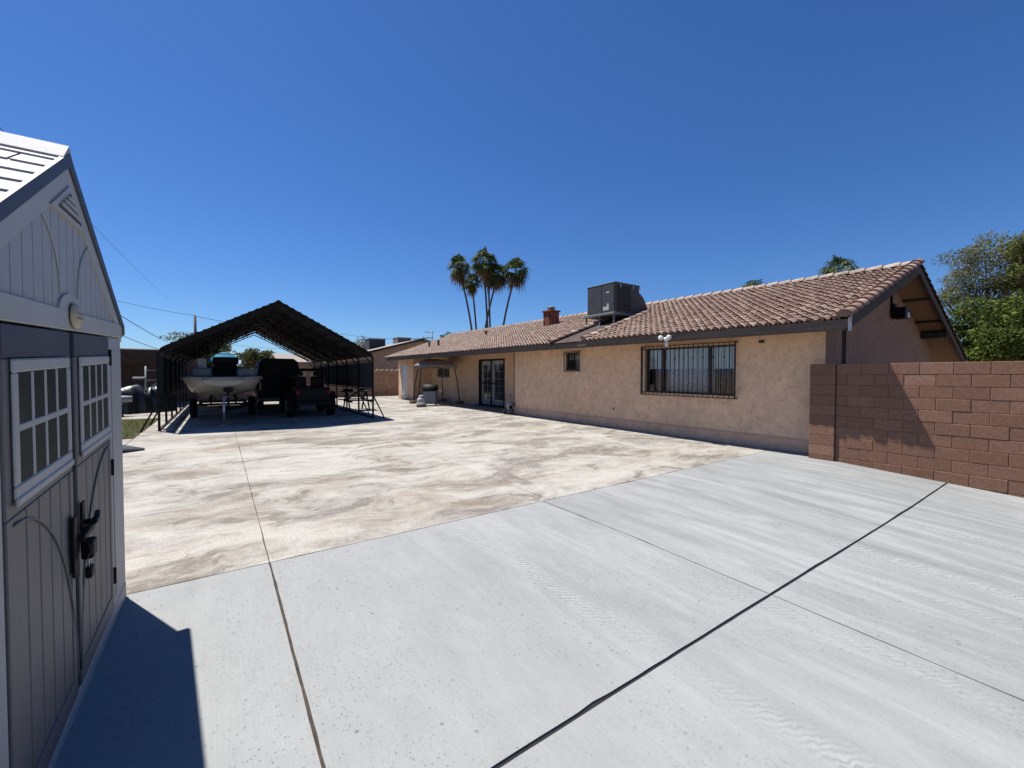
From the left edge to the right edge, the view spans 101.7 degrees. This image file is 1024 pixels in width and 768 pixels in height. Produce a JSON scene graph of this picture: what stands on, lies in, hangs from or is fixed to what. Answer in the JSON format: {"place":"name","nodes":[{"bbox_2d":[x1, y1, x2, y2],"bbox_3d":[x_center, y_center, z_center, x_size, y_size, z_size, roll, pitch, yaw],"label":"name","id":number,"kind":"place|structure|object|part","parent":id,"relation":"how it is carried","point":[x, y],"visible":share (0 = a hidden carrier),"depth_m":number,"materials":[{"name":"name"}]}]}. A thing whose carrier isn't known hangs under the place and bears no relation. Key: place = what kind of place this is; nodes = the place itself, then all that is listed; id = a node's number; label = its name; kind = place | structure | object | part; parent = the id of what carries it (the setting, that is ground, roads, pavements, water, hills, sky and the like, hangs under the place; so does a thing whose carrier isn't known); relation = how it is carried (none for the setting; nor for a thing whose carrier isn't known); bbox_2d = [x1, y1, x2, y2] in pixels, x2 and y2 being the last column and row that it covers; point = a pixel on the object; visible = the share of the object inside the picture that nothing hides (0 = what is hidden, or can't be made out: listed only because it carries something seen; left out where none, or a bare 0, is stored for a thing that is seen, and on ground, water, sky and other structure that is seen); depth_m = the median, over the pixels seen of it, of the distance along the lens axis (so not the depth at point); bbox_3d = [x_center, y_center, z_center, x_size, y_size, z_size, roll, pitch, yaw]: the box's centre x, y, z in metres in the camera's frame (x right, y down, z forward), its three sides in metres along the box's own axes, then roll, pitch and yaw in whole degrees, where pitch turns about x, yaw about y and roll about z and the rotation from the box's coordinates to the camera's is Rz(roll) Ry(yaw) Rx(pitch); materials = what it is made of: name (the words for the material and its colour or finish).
{"place":"outdoors","nodes":[
{"label":"outdoors","id":0,"kind":"place"},
{"bbox_2d":[122,419,324,767],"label":"ground","id":1,"kind":"structure","parent":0,"point":[303,691],"depth_m":2.69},
{"bbox_2d":[122,395,771,594],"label":"patio slab","id":2,"kind":"structure","parent":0,"point":[317,480],"depth_m":7.28,"materials":[{"name":"concrete"}]},
{"bbox_2d":[122,445,144,452],"bbox_3d":[-9.123,1.398,8.847,2.000,0.220,1.000,-1,2,-35],"label":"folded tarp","id":3,"kind":"object","parent":2,"relation":"on","point":[127,449],"visible":0.22,"depth_m":9.21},
{"bbox_2d":[121,385,152,413],"bbox_3d":[-17.019,0.660,18.137,1.386,1.250,2.338,1,2,35],"label":"covered motorbike","id":4,"kind":"object","parent":2,"relation":"on","point":[142,402],"visible":0.3,"depth_m":18.31,"materials":[{"name":"grey fabric"}]},
{"bbox_2d":[132,366,155,389],"bbox_3d":[-17.613,0.187,20.135,1.030,2.104,0.376,-1,2,-35],"label":"ladder","id":5,"kind":"object","parent":2,"relation":"on","point":[144,377],"visible":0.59,"depth_m":20.15,"materials":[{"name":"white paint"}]},
{"bbox_2d":[145,383,175,411],"bbox_3d":[-16.491,0.548,19.477,1.222,1.410,1.736,0,1,-15],"label":"covered scooter","id":6,"kind":"object","parent":2,"relation":"on","point":[151,391],"visible":0.39,"depth_m":19.04,"materials":[{"name":"grey fabric"}]},
{"bbox_2d":[163,405,188,430],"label":"concrete curb","id":7,"kind":"structure","parent":2,"relation":"on","point":[173,423],"depth_m":15.26,"materials":[{"name":"grey concrete"}]},
{"bbox_2d":[188,388,255,425],"bbox_3d":[-11.390,0.696,16.462,2.280,1.260,6.400,-1,2,-35],"label":"trailer","id":8,"kind":"object","parent":2,"relation":"on","point":[195,406],"visible":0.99,"depth_m":16.16,"materials":[{"name":"black metal"}]},
{"bbox_2d":[180,353,262,396],"bbox_3d":[-11.483,-0.356,16.570,2.510,1.717,6.476,-1,2,-35],"label":"boat","id":9,"kind":"object","parent":8,"relation":"on","point":[220,375],"visible":0.99,"depth_m":14.74,"materials":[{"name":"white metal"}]},
{"bbox_2d":[211,352,238,400],"bbox_3d":[-18.927,-0.522,27.523,1.520,3.164,1.520,-1,2,-35],"label":"blue canopy","id":10,"kind":"object","parent":2,"relation":"on","point":[226,354],"visible":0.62,"depth_m":27.04,"materials":[{"name":"fabric"}]},
{"bbox_2d":[140,300,384,432],"bbox_3d":[-11.523,-0.860,19.353,7.266,4.249,12.550,-1,2,-35],"label":"carport","id":11,"kind":"object","parent":2,"relation":"on","point":[279,322],"visible":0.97,"depth_m":17.38,"materials":[{"name":"black metal"}]},
{"bbox_2d":[252,358,299,408],"bbox_3d":[-12.466,-0.037,21.906,1.880,2.456,5.220,-1,2,-35],"label":"van","id":12,"kind":"object","parent":2,"relation":"on","point":[274,373],"visible":0.45,"depth_m":19.73,"materials":[{"name":"paint"}]},
{"bbox_3d":[-11.032,-0.516,19.846,1.300,0.680,0.040,-1,2,-35],"label":"rear window","id":13,"kind":"part","parent":12,"relation":"part of","materials":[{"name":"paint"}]},
{"bbox_2d":[279,368,335,416],"bbox_3d":[-8.870,0.311,17.998,1.841,1.946,3.560,-1,2,-35],"label":"off road vehicle","id":14,"kind":"object","parent":2,"relation":"on","point":[317,393],"visible":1,"depth_m":16.96,"materials":[{"name":"paint"}]},
{"bbox_2d":[338,390,374,409],"bbox_3d":[-7.467,0.798,19.999,1.320,0.934,1.590,-1,2,-35],"label":"picnic table","id":15,"kind":"object","parent":2,"relation":"on","point":[350,400],"visible":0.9,"depth_m":19.85,"materials":[{"name":"black metal"}]},
{"bbox_2d":[343,388,364,390],"bbox_3d":[-7.531,0.258,19.911,0.990,0.140,0.440,-1,2,-35],"label":"table top","id":16,"kind":"object","parent":15,"relation":"on","point":[352,389],"visible":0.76,"depth_m":19.62,"materials":[{"name":"black metal"}]},
{"bbox_2d":[417,395,424,402],"bbox_3d":[-4.820,0.889,22.167,0.410,0.600,0.404,-1,2,-35],"label":"gas cylinder","id":17,"kind":"object","parent":2,"relation":"on","point":[421,398],"visible":0.68,"depth_m":22.03,"materials":[{"name":"white paint"}]},
{"bbox_2d":[416,402,425,406],"bbox_3d":[-4.797,1.081,21.860,0.527,0.230,0.524,-1,2,-35],"label":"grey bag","id":18,"kind":"object","parent":2,"relation":"on","point":[420,404],"visible":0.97,"depth_m":21.69,"materials":[{"name":"grey fabric"}]},
{"bbox_2d":[415,384,445,405],"bbox_3d":[-4.476,0.591,22.846,1.600,1.157,0.666,0,1,0],"label":"barbecue grill","id":19,"kind":"object","parent":2,"relation":"on","point":[430,393],"visible":0.83,"depth_m":22.62,"materials":[{"name":"black metal"}]},
{"bbox_2d":[409,359,463,403],"bbox_3d":[-4.412,-0.191,25.128,3.192,2.623,2.486,0,1,-1],"label":"gazebo","id":20,"kind":"object","parent":2,"relation":"on","point":[441,364],"visible":0.95,"depth_m":24.31,"materials":[{"name":"metal"}]},
{"bbox_2d":[503,394,513,413],"bbox_3d":[-0.127,0.855,17.955,0.440,0.864,0.300,-1,2,-35],"label":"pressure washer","id":21,"kind":"object","parent":2,"relation":"on","point":[510,407],"visible":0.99,"depth_m":17.88,"materials":[{"name":"grey plastic"}]},
{"bbox_2d":[384,259,967,453],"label":"ranch house","id":22,"kind":"structure","parent":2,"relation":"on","point":[730,366],"depth_m":11.76,"materials":[{"name":"paint"}]},
{"bbox_2d":[401,364,406,397],"bbox_3d":[-7.402,-0.187,28.759,0.160,2.352,1.100,-1,2,-35],"label":"side door","id":23,"kind":"structure","parent":22,"relation":"in","point":[403,366],"depth_m":28.85,"materials":[{"name":"white paint"}]},
{"bbox_2d":[437,368,448,377],"bbox_3d":[-4.358,-0.731,26.726,0.070,0.626,1.800,-1,2,-35],"label":"kitchen window","id":24,"kind":"structure","parent":22,"relation":"in","point":[445,372],"depth_m":26.67,"materials":[{"name":"grey glass"}]},
{"bbox_2d":[475,358,504,407],"bbox_3d":[-1.113,-0.043,21.932,0.430,2.557,2.560,-1,2,-35],"label":"french door","id":25,"kind":"structure","parent":22,"relation":"in","point":[491,371],"depth_m":21.94,"materials":[{"name":"white paint"}]},
{"bbox_2d":[564,351,580,371],"bbox_3d":[2.193,-0.803,15.010,0.171,0.722,0.802,-1,2,-35],"label":"small window","id":26,"kind":"structure","parent":22,"relation":"in","point":[572,359],"depth_m":15.03,"materials":[{"name":"black glass"}]},
{"bbox_2d":[584,281,646,326],"bbox_3d":[4.095,-2.901,16.054,2.259,1.599,1.570,-1,2,-35],"label":"rooftop air conditioner","id":27,"kind":"object","parent":22,"relation":"on","point":[614,300],"visible":0.71,"depth_m":15.39,"materials":[{"name":"grey metal"}]},
{"bbox_2d":[640,341,737,398],"bbox_3d":[4.937,-0.379,11.509,0.742,1.901,3.440,-1,2,-35],"label":"picture window","id":28,"kind":"structure","parent":22,"relation":"in","point":[699,370],"depth_m":11.31,"materials":[{"name":"black glass"}]},
{"bbox_3d":[-16.164,1.031,16.667,1.065,0.627,0.665,-1,2,-35],"label":"sawhorse","id":29,"kind":"object","parent":2,"relation":"on","visible":0},
{"bbox_2d":[121,396,132,402],"bbox_3d":[-16.166,0.621,16.656,1.500,0.306,0.720,-1,2,-35],"label":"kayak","id":30,"kind":"object","parent":29,"relation":"on","point":[124,399],"visible":0.3,"depth_m":16.92,"materials":[{"name":"white plastic"}]},
{"bbox_2d":[0,0,1023,362],"label":"sky","id":31,"kind":"structure","parent":0,"point":[330,161],"materials":[{"name":"blue"}]},
{"bbox_2d":[54,449,1023,767],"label":"driveway slab","id":32,"kind":"structure","parent":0,"point":[490,639],"depth_m":2.71,"materials":[{"name":"concrete"}]},
{"bbox_2d":[0,131,125,767],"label":"garden shed","id":33,"kind":"structure","parent":32,"relation":"on","point":[62,329],"depth_m":1.88,"materials":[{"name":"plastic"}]},
{"bbox_2d":[0,323,79,767],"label":"door","id":34,"kind":"structure","parent":33,"relation":"in","point":[40,527],"depth_m":1.70,"materials":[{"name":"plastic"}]},
{"bbox_2d":[85,558,94,578],"bbox_3d":[-2.216,0.950,2.189,0.027,0.126,0.052,-1,2,-35],"label":"padlock","id":35,"kind":"object","parent":33,"relation":"hanging from","point":[89,571],"visible":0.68,"depth_m":2.17,"materials":[{"name":"black metal"}]},
{"bbox_2d":[69,333,116,684],"bbox_3d":[-2.471,0.636,2.483,0.126,1.886,0.947,-1,2,-35],"label":"door","id":36,"kind":"structure","parent":33,"relation":"in","point":[90,357],"depth_m":2.41,"materials":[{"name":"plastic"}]},
{"bbox_2d":[494,483,946,767],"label":"expansion joint","id":37,"kind":"object","parent":32,"relation":"on","point":[542,738],"visible":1,"depth_m":2.49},
{"label":"ground","id":38,"kind":"structure","parent":0,"visible":0},
{"bbox_2d":[741,279,763,286],"bbox_3d":[19.037,-3.638,33.022,2.611,9.132,2.676,-1,2,-35],"label":"fan palm","id":39,"kind":"object","parent":38,"relation":"on","point":[751,283],"visible":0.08,"depth_m":32.60,"materials":[{"name":"green plant"}]},
{"bbox_2d":[817,255,860,274],"bbox_3d":[24.340,-4.355,31.128,3.223,10.658,2.981,-1,2,-35],"label":"fan palm","id":40,"kind":"object","parent":38,"relation":"on","point":[845,263],"visible":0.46,"depth_m":30.75,"materials":[{"name":"green plant"}]},
{"bbox_2d":[809,361,1023,497],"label":"block wall","id":41,"kind":"structure","parent":38,"relation":"on","point":[959,423],"depth_m":7.14,"materials":[{"name":"brown brick"}]},
{"bbox_2d":[939,290,970,333],"bbox_3d":[23.098,-1.859,22.100,1.874,6.111,1.208,0,1,-12],"label":"shrub","id":42,"kind":"object","parent":38,"relation":"on","point":[956,308],"visible":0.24,"depth_m":21.86,"materials":[{"name":"green plant"}]},
{"bbox_2d":[931,229,1023,320],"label":"tall wispy tree","id":43,"kind":"object","parent":38,"relation":"on","point":[986,283],"visible":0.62,"depth_m":26.77,"materials":[{"name":"green plant"}]},
{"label":"bare ground","id":44,"kind":"structure","parent":0,"visible":0},
{"bbox_2d":[120,348,196,401],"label":"block wall","id":45,"kind":"structure","parent":44,"relation":"on","point":[134,362],"depth_m":24.68,"materials":[{"name":"brown brick"}]},
{"bbox_2d":[160,331,188,341],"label":"feathery tree","id":46,"kind":"object","parent":44,"relation":"on","point":[176,335],"visible":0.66,"depth_m":57.67,"materials":[{"name":"green plant"}]},
{"bbox_2d":[190,315,196,333],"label":"utility pole","id":47,"kind":"object","parent":44,"relation":"on","point":[195,325],"visible":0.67,"depth_m":45.94,"materials":[{"name":"wood"}]},
{"bbox_2d":[116,300,193,315],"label":"overhead wire","id":48,"kind":"object","parent":47,"relation":"attached to","point":[157,309],"visible":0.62,"depth_m":44.15,"materials":[{"name":"black metal"}]},
{"bbox_2d":[182,333,236,366],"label":"olive tree","id":49,"kind":"object","parent":44,"relation":"on","point":[224,349],"visible":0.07,"depth_m":40.20,"materials":[{"name":"green plant"}]},
{"bbox_2d":[236,348,274,368],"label":"dark tree","id":50,"kind":"object","parent":44,"relation":"on","point":[251,356],"visible":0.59,"depth_m":51.20,"materials":[{"name":"green plant"}]},
{"bbox_2d":[197,368,398,400],"bbox_3d":[-13.997,-0.012,30.546,14.500,2.200,0.194,-1,2,-35],"label":"block fence","id":51,"kind":"object","parent":44,"relation":"on","point":[386,382],"visible":0.23,"depth_m":32.75,"materials":[{"name":"brown brick"}]},
{"bbox_2d":[270,353,330,367],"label":"house","id":52,"kind":"structure","parent":44,"relation":"on","point":[302,363],"depth_m":38.61,"materials":[{"name":"grey"}]},
{"bbox_2d":[355,336,364,347],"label":"bare tree","id":53,"kind":"object","parent":44,"relation":"on","point":[362,343],"visible":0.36,"depth_m":55.69,"materials":[{"name":"green plant"}]},
{"bbox_2d":[332,338,429,369],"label":"neighbour house","id":54,"kind":"structure","parent":44,"relation":"on","point":[379,354],"depth_m":36.58,"materials":[{"name":"paint"}]},
{"bbox_2d":[364,338,385,349],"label":"evaporative cooler","id":55,"kind":"object","parent":54,"relation":"on","point":[371,343],"visible":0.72,"depth_m":42.26,"materials":[{"name":"grey metal"}]},
{"bbox_2d":[393,337,410,343],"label":"evaporative cooler","id":56,"kind":"object","parent":54,"relation":"on","point":[399,339],"visible":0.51,"depth_m":43.37,"materials":[{"name":"grey metal"}]},
{"bbox_2d":[423,331,433,340],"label":"antenna mast","id":57,"kind":"object","parent":54,"relation":"attached to","point":[431,332],"visible":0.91,"depth_m":46.98,"materials":[{"name":"grey metal"}]},
{"bbox_2d":[447,253,472,329],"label":"fan palm","id":58,"kind":"object","parent":44,"relation":"on","point":[459,272],"visible":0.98,"depth_m":59.72,"materials":[{"name":"green plant"}]},
{"bbox_2d":[462,273,482,329],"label":"fan palm","id":59,"kind":"object","parent":44,"relation":"on","point":[470,286],"visible":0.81,"depth_m":62.65,"materials":[{"name":"green plant"}]},
{"bbox_2d":[469,245,497,327],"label":"fan palm","id":60,"kind":"object","parent":44,"relation":"on","point":[482,268],"visible":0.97,"depth_m":57.59,"materials":[{"name":"green plant"}]},
{"bbox_2d":[478,271,496,326],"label":"fan palm","id":61,"kind":"object","parent":44,"relation":"on","point":[488,288],"visible":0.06,"depth_m":61.85,"materials":[{"name":"brown plant"}]},
{"bbox_2d":[485,262,507,327],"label":"fan palm","id":62,"kind":"object","parent":44,"relation":"on","point":[496,281],"visible":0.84,"depth_m":58.49,"materials":[{"name":"green plant"}]},
{"bbox_2d":[502,257,530,325],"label":"fan palm","id":63,"kind":"object","parent":44,"relation":"on","point":[515,279],"visible":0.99,"depth_m":56.63,"materials":[{"name":"green plant"}]},
{"bbox_2d":[946,288,1023,361],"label":"citrus tree","id":64,"kind":"object","parent":44,"relation":"on","point":[995,332],"visible":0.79,"depth_m":20.62,"materials":[{"name":"green plant"}]},
{"bbox_2d":[982,231,1023,302],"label":"yellow green tree","id":65,"kind":"object","parent":44,"relation":"on","point":[1017,265],"visible":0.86,"depth_m":25.44,"materials":[{"name":"green plant"}]},
{"label":"lawn soil","id":66,"kind":"structure","parent":0,"visible":0},
{"bbox_2d":[122,417,157,438],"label":"grass","id":67,"kind":"structure","parent":66,"relation":"on","point":[136,427],"depth_m":13.62,"materials":[{"name":"green plant"}]},
{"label":"overhead wire","id":68,"kind":"object","parent":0,"visible":0},
{"bbox_2d":[345,334,425,338],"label":"overhead wire","id":69,"kind":"object","parent":68,"relation":"attached to","point":[390,338],"visible":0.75,"depth_m":53.48,"materials":[{"name":"black metal"}]}
]}

